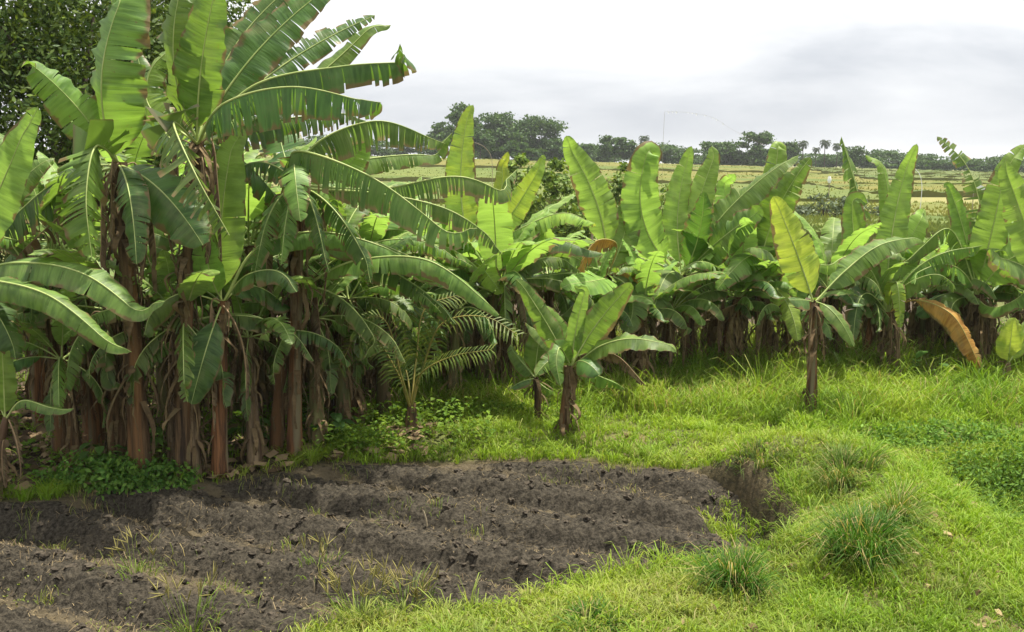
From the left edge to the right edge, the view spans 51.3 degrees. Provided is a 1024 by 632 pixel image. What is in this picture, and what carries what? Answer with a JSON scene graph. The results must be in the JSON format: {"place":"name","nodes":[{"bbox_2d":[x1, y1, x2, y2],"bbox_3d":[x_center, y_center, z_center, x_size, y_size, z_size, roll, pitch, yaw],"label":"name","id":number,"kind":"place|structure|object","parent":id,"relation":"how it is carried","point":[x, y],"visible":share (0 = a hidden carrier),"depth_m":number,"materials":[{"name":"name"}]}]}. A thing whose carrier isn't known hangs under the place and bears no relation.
{"place":"outdoors","nodes":[
{"label":"outdoors","id":0,"kind":"place"},
{"bbox_2d":[0,461,777,631],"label":"tilled soil","id":1,"kind":"structure","parent":0,"point":[591,536],"depth_m":8.16,"materials":[{"name":"soil"}]},
{"bbox_2d":[86,526,166,582],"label":"seeding grass","id":2,"kind":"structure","parent":1,"relation":"on","point":[138,568],"depth_m":7.33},
{"bbox_2d":[147,562,227,631],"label":"seeding grass","id":3,"kind":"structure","parent":1,"relation":"on","point":[200,595],"depth_m":6.64,"materials":[{"name":"plant"}]},
{"bbox_2d":[315,551,407,627],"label":"seeding grass","id":4,"kind":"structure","parent":1,"relation":"on","point":[332,577],"depth_m":6.55,"materials":[{"name":"plant"}]},
{"bbox_2d":[355,557,445,618],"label":"seeding grass","id":5,"kind":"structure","parent":1,"relation":"on","point":[415,594],"depth_m":6.91,"materials":[{"name":"plant"}]},
{"bbox_2d":[10,455,816,631],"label":"grass sprigs","id":6,"kind":"object","parent":1,"relation":"on","point":[287,542],"depth_m":8.47,"materials":[{"name":"plant"}]},
{"bbox_2d":[0,385,1004,631],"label":"leaf litter","id":7,"kind":"object","parent":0,"point":[23,480],"visible":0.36,"depth_m":9.77,"materials":[{"name":"plant"}]},
{"bbox_2d":[0,152,1023,631],"bbox_3d":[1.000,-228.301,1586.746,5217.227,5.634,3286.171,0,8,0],"label":"ground","id":8,"kind":"structure","parent":0,"point":[748,486],"depth_m":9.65,"materials":[{"name":"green plant"}]},
{"bbox_2d":[0,350,73,498],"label":"banana plant","id":9,"kind":"object","parent":8,"relation":"on","point":[8,388],"visible":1,"depth_m":8.70,"materials":[{"name":"green plant"}]},
{"bbox_2d":[0,0,102,259],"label":"shade tree","id":10,"kind":"object","parent":8,"relation":"on","point":[25,85],"visible":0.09,"depth_m":16.71,"materials":[{"name":"green plant"}]},
{"bbox_2d":[9,206,108,424],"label":"banana plant","id":11,"kind":"object","parent":8,"relation":"on","point":[35,386],"visible":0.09,"depth_m":11.18,"materials":[{"name":"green plant"}]},
{"bbox_2d":[0,107,164,358],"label":"banana plant","id":12,"kind":"object","parent":8,"relation":"on","point":[21,174],"visible":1,"depth_m":8.40,"materials":[{"name":"green plant"}]},
{"bbox_2d":[9,287,163,472],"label":"banana plant","id":13,"kind":"object","parent":8,"relation":"on","point":[56,396],"visible":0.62,"depth_m":9.35,"materials":[{"name":"green plant"}]},
{"bbox_2d":[0,133,181,456],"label":"banana plant","id":14,"kind":"object","parent":8,"relation":"on","point":[161,242],"visible":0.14,"depth_m":9.86,"materials":[{"name":"green plant"}]},
{"bbox_2d":[0,151,208,457],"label":"banana plant","id":15,"kind":"object","parent":8,"relation":"on","point":[92,425],"visible":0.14,"depth_m":9.92,"materials":[{"name":"green plant"}]},
{"bbox_2d":[0,0,211,479],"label":"banana plant","id":16,"kind":"object","parent":8,"relation":"on","point":[111,118],"visible":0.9,"depth_m":8.66,"materials":[{"name":"green plant"}]},
{"bbox_2d":[12,444,203,500],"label":"weed bush","id":17,"kind":"object","parent":8,"relation":"on","point":[125,480],"visible":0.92,"depth_m":9.17,"materials":[{"name":"green plant"}]},
{"bbox_2d":[14,214,216,461],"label":"banana plant","id":18,"kind":"object","parent":8,"relation":"on","point":[109,364],"visible":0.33,"depth_m":9.25,"materials":[{"name":"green plant"}]},
{"bbox_2d":[0,0,254,267],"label":"shade tree","id":19,"kind":"object","parent":8,"relation":"on","point":[19,56],"visible":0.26,"depth_m":15.49,"materials":[{"name":"green plant"}]},
{"bbox_2d":[37,121,263,415],"bbox_3d":[-4.434,-0.566,11.556,2.074,3.632,3.155,3,9,20],"label":"banana plant","id":20,"kind":"object","parent":8,"relation":"on","point":[140,149],"visible":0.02,"depth_m":11.16,"materials":[{"name":"green plant"}]},
{"bbox_2d":[28,149,286,424],"bbox_3d":[-3.728,-0.253,11.164,2.657,3.083,2.209,1,8,6],"label":"banana plant","id":21,"kind":"object","parent":8,"relation":"on","point":[159,384],"visible":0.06,"depth_m":11.10,"materials":[{"name":"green plant"}]},
{"bbox_2d":[69,236,283,463],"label":"banana plant","id":22,"kind":"object","parent":8,"relation":"on","point":[163,269],"visible":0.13,"depth_m":9.33,"materials":[{"name":"green plant"}]},
{"bbox_2d":[64,249,313,479],"bbox_3d":[-2.907,0.389,9.292,2.025,2.330,1.921,-7,11,-40],"label":"banana plant","id":23,"kind":"object","parent":8,"relation":"on","point":[193,287],"visible":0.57,"depth_m":9.18,"materials":[{"name":"green plant"}]},
{"bbox_2d":[160,188,307,410],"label":"banana plant","id":24,"kind":"object","parent":8,"relation":"on","point":[276,190],"visible":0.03,"depth_m":11.62,"materials":[{"name":"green plant"}]},
{"bbox_2d":[137,151,342,419],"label":"banana plant","id":25,"kind":"object","parent":8,"relation":"on","point":[236,406],"visible":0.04,"depth_m":11.18,"materials":[{"name":"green plant"}]},
{"bbox_2d":[144,254,350,466],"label":"banana plant","id":26,"kind":"object","parent":8,"relation":"on","point":[254,438],"visible":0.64,"depth_m":9.76,"materials":[{"name":"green plant"}]},
{"bbox_2d":[143,136,381,417],"bbox_3d":[-2.822,-0.283,11.068,2.726,3.137,2.586,-4,9,-24],"label":"banana plant","id":27,"kind":"object","parent":8,"relation":"on","point":[255,207],"visible":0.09,"depth_m":11.06,"materials":[{"name":"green plant"}]},
{"bbox_2d":[131,0,416,481],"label":"banana plant","id":28,"kind":"object","parent":8,"relation":"on","point":[221,75],"visible":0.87,"depth_m":9.07,"materials":[{"name":"green plant"}]},
{"bbox_2d":[144,127,433,478],"bbox_3d":[-1.994,-0.046,9.450,2.837,3.206,1.056,0,8,0],"label":"banana plant","id":29,"kind":"object","parent":8,"relation":"on","point":[211,348],"visible":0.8,"depth_m":9.19,"materials":[{"name":"green plant"}]},
{"bbox_2d":[204,238,404,450],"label":"banana plant","id":30,"kind":"object","parent":8,"relation":"on","point":[328,366],"visible":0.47,"depth_m":10.18,"materials":[{"name":"green plant"}]},
{"bbox_2d":[302,396,362,437],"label":"taro plant","id":31,"kind":"object","parent":8,"relation":"on","point":[337,417],"visible":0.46,"depth_m":10.46,"materials":[{"name":"green plant"}]},
{"bbox_2d":[249,200,440,430],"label":"banana plant","id":32,"kind":"object","parent":8,"relation":"on","point":[345,391],"visible":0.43,"depth_m":10.62,"materials":[{"name":"green plant"}]},
{"bbox_2d":[257,230,445,428],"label":"banana plant","id":33,"kind":"object","parent":8,"relation":"on","point":[357,371],"visible":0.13,"depth_m":11.00,"materials":[{"name":"green plant"}]},
{"bbox_2d":[234,147,471,425],"bbox_3d":[-1.978,-0.291,11.460,2.713,3.124,1.784,-3,9,-19],"label":"banana plant","id":34,"kind":"object","parent":8,"relation":"on","point":[352,217],"visible":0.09,"depth_m":11.11,"materials":[{"name":"green plant"}]},
{"bbox_2d":[320,420,399,458],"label":"weed bush","id":35,"kind":"object","parent":8,"relation":"on","point":[373,437],"visible":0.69,"depth_m":10.28,"materials":[{"name":"green plant"}]},
{"bbox_2d":[232,187,498,453],"bbox_3d":[-1.432,0.021,9.932,2.740,2.884,0.935,1,8,8],"label":"banana plant","id":36,"kind":"object","parent":8,"relation":"on","point":[432,270],"visible":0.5,"depth_m":9.84,"materials":[{"name":"green plant"}]},
{"bbox_2d":[244,120,515,460],"bbox_3d":[-1.249,-0.324,10.031,2.586,3.540,2.223,0,8,0],"label":"banana plant","id":37,"kind":"object","parent":8,"relation":"on","point":[301,176],"visible":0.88,"depth_m":9.65,"materials":[{"name":"green plant"}]},
{"bbox_2d":[304,236,457,420],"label":"banana plant","id":38,"kind":"object","parent":8,"relation":"on","point":[383,393],"visible":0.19,"depth_m":11.48,"materials":[{"name":"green plant"}]},
{"bbox_2d":[311,177,466,407],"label":"banana plant","id":39,"kind":"object","parent":8,"relation":"on","point":[370,229],"visible":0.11,"depth_m":11.78,"materials":[{"name":"green plant"}]},
{"bbox_2d":[258,167,526,181],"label":"rice crop","id":40,"kind":"object","parent":8,"relation":"on","point":[410,174],"visible":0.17,"depth_m":115.14,"materials":[{"name":"plant"}]},
{"bbox_2d":[333,291,526,432],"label":"palm seedling","id":41,"kind":"object","parent":8,"relation":"on","point":[410,400],"visible":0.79,"depth_m":10.50,"materials":[{"name":"plant"}]},
{"bbox_2d":[390,240,518,401],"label":"banana plant","id":42,"kind":"object","parent":8,"relation":"on","point":[454,339],"visible":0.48,"depth_m":11.85,"materials":[{"name":"green plant"}]},
{"bbox_2d":[436,101,482,147],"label":"tree","id":43,"kind":"object","parent":8,"relation":"on","point":[454,115],"visible":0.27,"depth_m":190.72,"materials":[{"name":"green plant"}]},
{"bbox_2d":[407,211,535,384],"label":"banana plant","id":44,"kind":"object","parent":8,"relation":"on","point":[466,333],"visible":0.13,"depth_m":12.28,"materials":[{"name":"green plant"}]},
{"bbox_2d":[467,129,497,158],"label":"tree","id":45,"kind":"object","parent":8,"relation":"on","point":[482,137],"visible":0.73,"depth_m":186.71,"materials":[{"name":"green plant"}]},
{"bbox_2d":[398,194,589,388],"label":"banana plant","id":46,"kind":"object","parent":8,"relation":"on","point":[528,261],"visible":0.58,"depth_m":11.97,"materials":[{"name":"green plant"}]},
{"bbox_2d":[400,105,601,377],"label":"banana plant","id":47,"kind":"object","parent":8,"relation":"on","point":[460,160],"visible":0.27,"depth_m":12.53,"materials":[{"name":"green plant"}]},
{"bbox_2d":[476,111,534,158],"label":"tree","id":48,"kind":"object","parent":8,"relation":"on","point":[497,120],"visible":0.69,"depth_m":196.46,"materials":[{"name":"green plant"}]},
{"bbox_2d":[420,208,593,391],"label":"banana plant","id":49,"kind":"object","parent":8,"relation":"on","point":[547,283],"visible":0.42,"depth_m":12.22,"materials":[{"name":"green plant"}]},
{"bbox_2d":[0,313,1023,631],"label":"weeds","id":50,"kind":"object","parent":8,"relation":"on","point":[492,431],"visible":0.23,"depth_m":10.25,"materials":[{"name":"green plant"}]},
{"bbox_2d":[498,140,547,160],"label":"tree","id":51,"kind":"object","parent":8,"relation":"on","point":[513,148],"visible":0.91,"depth_m":181.77,"materials":[{"name":"green plant"}]},
{"bbox_2d":[508,152,537,227],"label":"shrub","id":52,"kind":"object","parent":8,"relation":"on","point":[521,160],"visible":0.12,"depth_m":29.48,"materials":[{"name":"green plant"}]},
{"bbox_2d":[507,320,555,420],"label":"banana plant","id":53,"kind":"object","parent":8,"relation":"on","point":[534,351],"visible":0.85,"depth_m":11.35,"materials":[{"name":"green plant"}]},
{"bbox_2d":[496,114,567,159],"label":"tree","id":54,"kind":"object","parent":8,"relation":"on","point":[533,126],"visible":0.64,"depth_m":195.79,"materials":[{"name":"green plant"}]},
{"bbox_2d":[448,395,616,422],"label":"weed bush","id":55,"kind":"object","parent":8,"relation":"on","point":[507,405],"visible":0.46,"depth_m":11.47,"materials":[{"name":"green plant"}]},
{"bbox_2d":[257,154,821,173],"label":"rice crop","id":56,"kind":"object","parent":8,"relation":"on","point":[484,163],"visible":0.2,"depth_m":158.59,"materials":[{"name":"plant"}]},
{"bbox_2d":[510,223,594,384],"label":"banana plant","id":57,"kind":"object","parent":8,"relation":"on","point":[551,298],"visible":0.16,"depth_m":13.09,"materials":[{"name":"green plant"}]},
{"bbox_2d":[511,157,595,247],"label":"shrub","id":58,"kind":"object","parent":8,"relation":"on","point":[552,181],"visible":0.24,"depth_m":26.58,"materials":[{"name":"green plant"}]},
{"bbox_2d":[531,136,656,382],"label":"banana plant","id":59,"kind":"object","parent":8,"relation":"on","point":[608,228],"visible":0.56,"depth_m":13.10,"materials":[{"name":"green plant"}]},
{"bbox_2d":[542,591,645,631],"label":"grass tussock","id":60,"kind":"object","parent":8,"relation":"on","point":[596,612],"depth_m":6.33,"materials":[{"name":"plant"}]},
{"bbox_2d":[515,279,676,436],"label":"banana plant","id":61,"kind":"object","parent":8,"relation":"on","point":[583,332],"visible":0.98,"depth_m":10.55,"materials":[{"name":"green plant"}]},
{"bbox_2d":[529,247,673,391],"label":"banana plant","id":62,"kind":"object","parent":8,"relation":"on","point":[605,258],"visible":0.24,"depth_m":12.90,"materials":[{"name":"green plant"}]},
{"bbox_2d":[566,161,643,252],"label":"shrub","id":63,"kind":"object","parent":8,"relation":"on","point":[618,178],"visible":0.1,"depth_m":28.60,"materials":[{"name":"green plant"}]},
{"bbox_2d":[342,181,878,204],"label":"rice crop","id":64,"kind":"object","parent":8,"relation":"on","point":[808,190],"visible":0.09,"depth_m":68.40,"materials":[{"name":"plant"}]},
{"bbox_2d":[592,134,634,161],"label":"tree","id":65,"kind":"object","parent":8,"relation":"on","point":[615,150],"visible":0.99,"depth_m":206.59,"materials":[{"name":"green plant"}]},
{"bbox_2d":[587,258,699,370],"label":"banana plant","id":66,"kind":"object","parent":8,"relation":"on","point":[651,309],"visible":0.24,"depth_m":13.01,"materials":[{"name":"green plant"}]},
{"bbox_2d":[560,238,727,391],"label":"banana plant","id":67,"kind":"object","parent":8,"relation":"on","point":[646,285],"visible":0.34,"depth_m":12.77,"materials":[{"name":"green plant"}]},
{"bbox_2d":[659,145,683,163],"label":"tree","id":68,"kind":"object","parent":8,"relation":"on","point":[668,153],"visible":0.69,"depth_m":210.46,"materials":[{"name":"green plant"}]},
{"bbox_2d":[616,250,744,370],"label":"banana plant","id":69,"kind":"object","parent":8,"relation":"on","point":[691,305],"visible":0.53,"depth_m":13.12,"materials":[{"name":"green plant"}]},
{"bbox_2d":[596,141,798,366],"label":"banana plant","id":70,"kind":"object","parent":8,"relation":"on","point":[686,208],"visible":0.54,"depth_m":13.28,"materials":[{"name":"green plant"}]},
{"bbox_2d":[699,141,737,161],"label":"tree","id":71,"kind":"object","parent":8,"relation":"on","point":[722,148],"visible":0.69,"depth_m":208.50,"materials":[{"name":"green plant"}]},
{"bbox_2d":[635,531,810,630],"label":"grass tussock","id":72,"kind":"object","parent":8,"relation":"on","point":[729,571],"depth_m":6.86,"materials":[{"name":"plant"}]},
{"bbox_2d":[668,250,793,363],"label":"banana plant","id":73,"kind":"object","parent":8,"relation":"on","point":[711,330],"visible":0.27,"depth_m":13.74,"materials":[{"name":"green plant"}]},
{"bbox_2d":[719,136,751,165],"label":"tree","id":74,"kind":"object","parent":8,"relation":"on","point":[737,157],"visible":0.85,"depth_m":210.62,"materials":[{"name":"green plant"}]},
{"bbox_2d":[679,260,792,369],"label":"banana plant","id":75,"kind":"object","parent":8,"relation":"on","point":[754,305],"visible":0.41,"depth_m":13.29,"materials":[{"name":"green plant"}]},
{"bbox_2d":[672,217,825,370],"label":"banana plant","id":76,"kind":"object","parent":8,"relation":"on","point":[732,329],"visible":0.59,"depth_m":13.22,"materials":[{"name":"green plant"}]},
{"bbox_2d":[715,436,791,475],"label":"grass tussock","id":77,"kind":"object","parent":8,"relation":"on","point":[752,452],"depth_m":9.56,"materials":[{"name":"plant"}]},
{"bbox_2d":[739,130,774,165],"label":"tree","id":78,"kind":"object","parent":8,"relation":"on","point":[757,154],"visible":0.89,"depth_m":206.72,"materials":[{"name":"green plant"}]},
{"bbox_2d":[695,141,834,365],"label":"banana plant","id":79,"kind":"object","parent":8,"relation":"on","point":[783,187],"visible":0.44,"depth_m":13.36,"materials":[{"name":"green plant"}]},
{"bbox_2d":[555,169,1022,184],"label":"rice crop","id":80,"kind":"object","parent":8,"relation":"on","point":[741,177],"visible":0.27,"depth_m":115.02,"materials":[{"name":"plant"}]},
{"bbox_2d":[724,271,862,363],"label":"banana plant","id":81,"kind":"object","parent":8,"relation":"on","point":[795,292],"visible":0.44,"depth_m":13.47,"materials":[{"name":"green plant"}]},
{"bbox_2d":[758,211,905,362],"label":"banana plant","id":82,"kind":"object","parent":8,"relation":"on","point":[832,229],"visible":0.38,"depth_m":13.73,"materials":[{"name":"green plant"}]},
{"bbox_2d":[779,247,893,360],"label":"banana plant","id":83,"kind":"object","parent":8,"relation":"on","point":[847,300],"visible":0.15,"depth_m":13.64,"materials":[{"name":"green plant"}]},
{"bbox_2d":[795,192,878,216],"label":"shrub","id":84,"kind":"object","parent":8,"relation":"on","point":[836,207],"visible":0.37,"depth_m":43.67,"materials":[{"name":"green plant"}]},
{"bbox_2d":[743,496,938,587],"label":"grass tussock","id":85,"kind":"object","parent":8,"relation":"on","point":[842,543],"depth_m":7.01,"materials":[{"name":"plant"}]},
{"bbox_2d":[662,213,1020,239],"bbox_3d":[16.315,-3.069,38.458,25.132,0.954,8.182,0,8,0],"label":"rice crop","id":86,"kind":"object","parent":8,"relation":"on","point":[939,222],"visible":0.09,"depth_m":38.09,"materials":[{"name":"plant"}]},
{"bbox_2d":[770,196,923,414],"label":"banana plant","id":87,"kind":"object","parent":8,"relation":"on","point":[788,232],"visible":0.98,"depth_m":11.69,"materials":[{"name":"green plant"}]},
{"bbox_2d":[789,438,908,497],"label":"grass tussock","id":88,"kind":"object","parent":8,"relation":"on","point":[840,457],"depth_m":8.84,"materials":[{"name":"plant"}]},
{"bbox_2d":[834,146,873,166],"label":"tree","id":89,"kind":"object","parent":8,"relation":"on","point":[853,154],"visible":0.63,"depth_m":217.04,"materials":[{"name":"green plant"}]},
{"bbox_2d":[710,200,1016,216],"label":"rice crop","id":90,"kind":"object","parent":8,"relation":"on","point":[936,208],"visible":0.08,"depth_m":50.66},
{"bbox_2d":[818,262,927,361],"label":"banana plant","id":91,"kind":"object","parent":8,"relation":"on","point":[888,274],"visible":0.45,"depth_m":13.55,"materials":[{"name":"green plant"}]},
{"bbox_2d":[826,474,959,538],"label":"grass tussock","id":92,"kind":"object","parent":8,"relation":"on","point":[901,499],"depth_m":7.43,"materials":[{"name":"plant"}]},
{"bbox_2d":[856,149,932,168],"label":"tree","id":93,"kind":"object","parent":8,"relation":"on","point":[891,154],"visible":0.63,"depth_m":233.44,"materials":[{"name":"green plant"}]},
{"bbox_2d":[819,136,981,378],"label":"banana plant","id":94,"kind":"object","parent":8,"relation":"on","point":[895,219],"visible":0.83,"depth_m":13.47,"materials":[{"name":"green plant"}]},
{"bbox_2d":[810,182,1018,196],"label":"rice crop","id":95,"kind":"object","parent":8,"relation":"on","point":[932,190],"visible":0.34,"depth_m":78.57,"materials":[{"name":"plant"}]},
{"bbox_2d":[915,160,956,169],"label":"tree","id":96,"kind":"object","parent":8,"relation":"on","point":[933,165],"visible":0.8,"depth_m":222.96,"materials":[{"name":"green plant"}]},
{"bbox_2d":[853,416,1023,451],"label":"weed bush","id":97,"kind":"object","parent":8,"relation":"on","point":[932,427],"visible":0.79,"depth_m":10.88,"materials":[{"name":"green plant"}]},
{"bbox_2d":[859,175,1023,180],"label":"rice crop","id":98,"kind":"object","parent":8,"relation":"on","point":[944,178],"visible":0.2,"depth_m":117.72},
{"bbox_2d":[882,244,1008,363],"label":"banana plant","id":99,"kind":"object","parent":8,"relation":"on","point":[922,327],"visible":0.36,"depth_m":14.18,"materials":[{"name":"green plant"}]},
{"bbox_2d":[915,244,996,353],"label":"banana plant","id":100,"kind":"object","parent":8,"relation":"on","point":[937,324],"visible":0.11,"depth_m":14.50,"materials":[{"name":"green plant"}]},
{"bbox_2d":[904,137,1023,367],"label":"banana plant","id":101,"kind":"object","parent":8,"relation":"on","point":[966,229],"visible":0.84,"depth_m":13.71,"materials":[{"name":"green plant"}]},
{"bbox_2d":[916,421,1023,511],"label":"weed bush","id":102,"kind":"object","parent":8,"relation":"on","point":[999,483],"visible":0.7,"depth_m":9.79,"materials":[{"name":"green plant"}]},
{"bbox_2d":[930,283,1023,354],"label":"banana plant","id":103,"kind":"object","parent":8,"relation":"on","point":[1014,291],"visible":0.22,"depth_m":14.32,"materials":[{"name":"green plant"}]},
{"bbox_2d":[970,281,1023,360],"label":"banana plant","id":104,"kind":"object","parent":8,"relation":"on","point":[1003,297],"visible":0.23,"depth_m":14.07,"materials":[{"name":"green plant"}]},
{"bbox_2d":[987,161,1023,284],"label":"banana plant","id":105,"kind":"object","parent":8,"relation":"on","point":[1013,196],"visible":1,"depth_m":12.95,"materials":[{"name":"green plant"}]},
{"bbox_2d":[989,318,1023,388],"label":"banana plant","id":106,"kind":"object","parent":8,"relation":"on","point":[1009,343],"visible":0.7,"depth_m":12.88,"materials":[{"name":"green plant"}]},
{"bbox_2d":[0,0,1023,162],"label":"sky","id":107,"kind":"structure","parent":0,"point":[871,74],"materials":[{"name":"white"}]},
{"bbox_2d":[360,314,1023,423],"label":"tall grass","id":108,"kind":"structure","parent":0,"point":[716,385],"depth_m":12.39,"materials":[{"name":"plant"}]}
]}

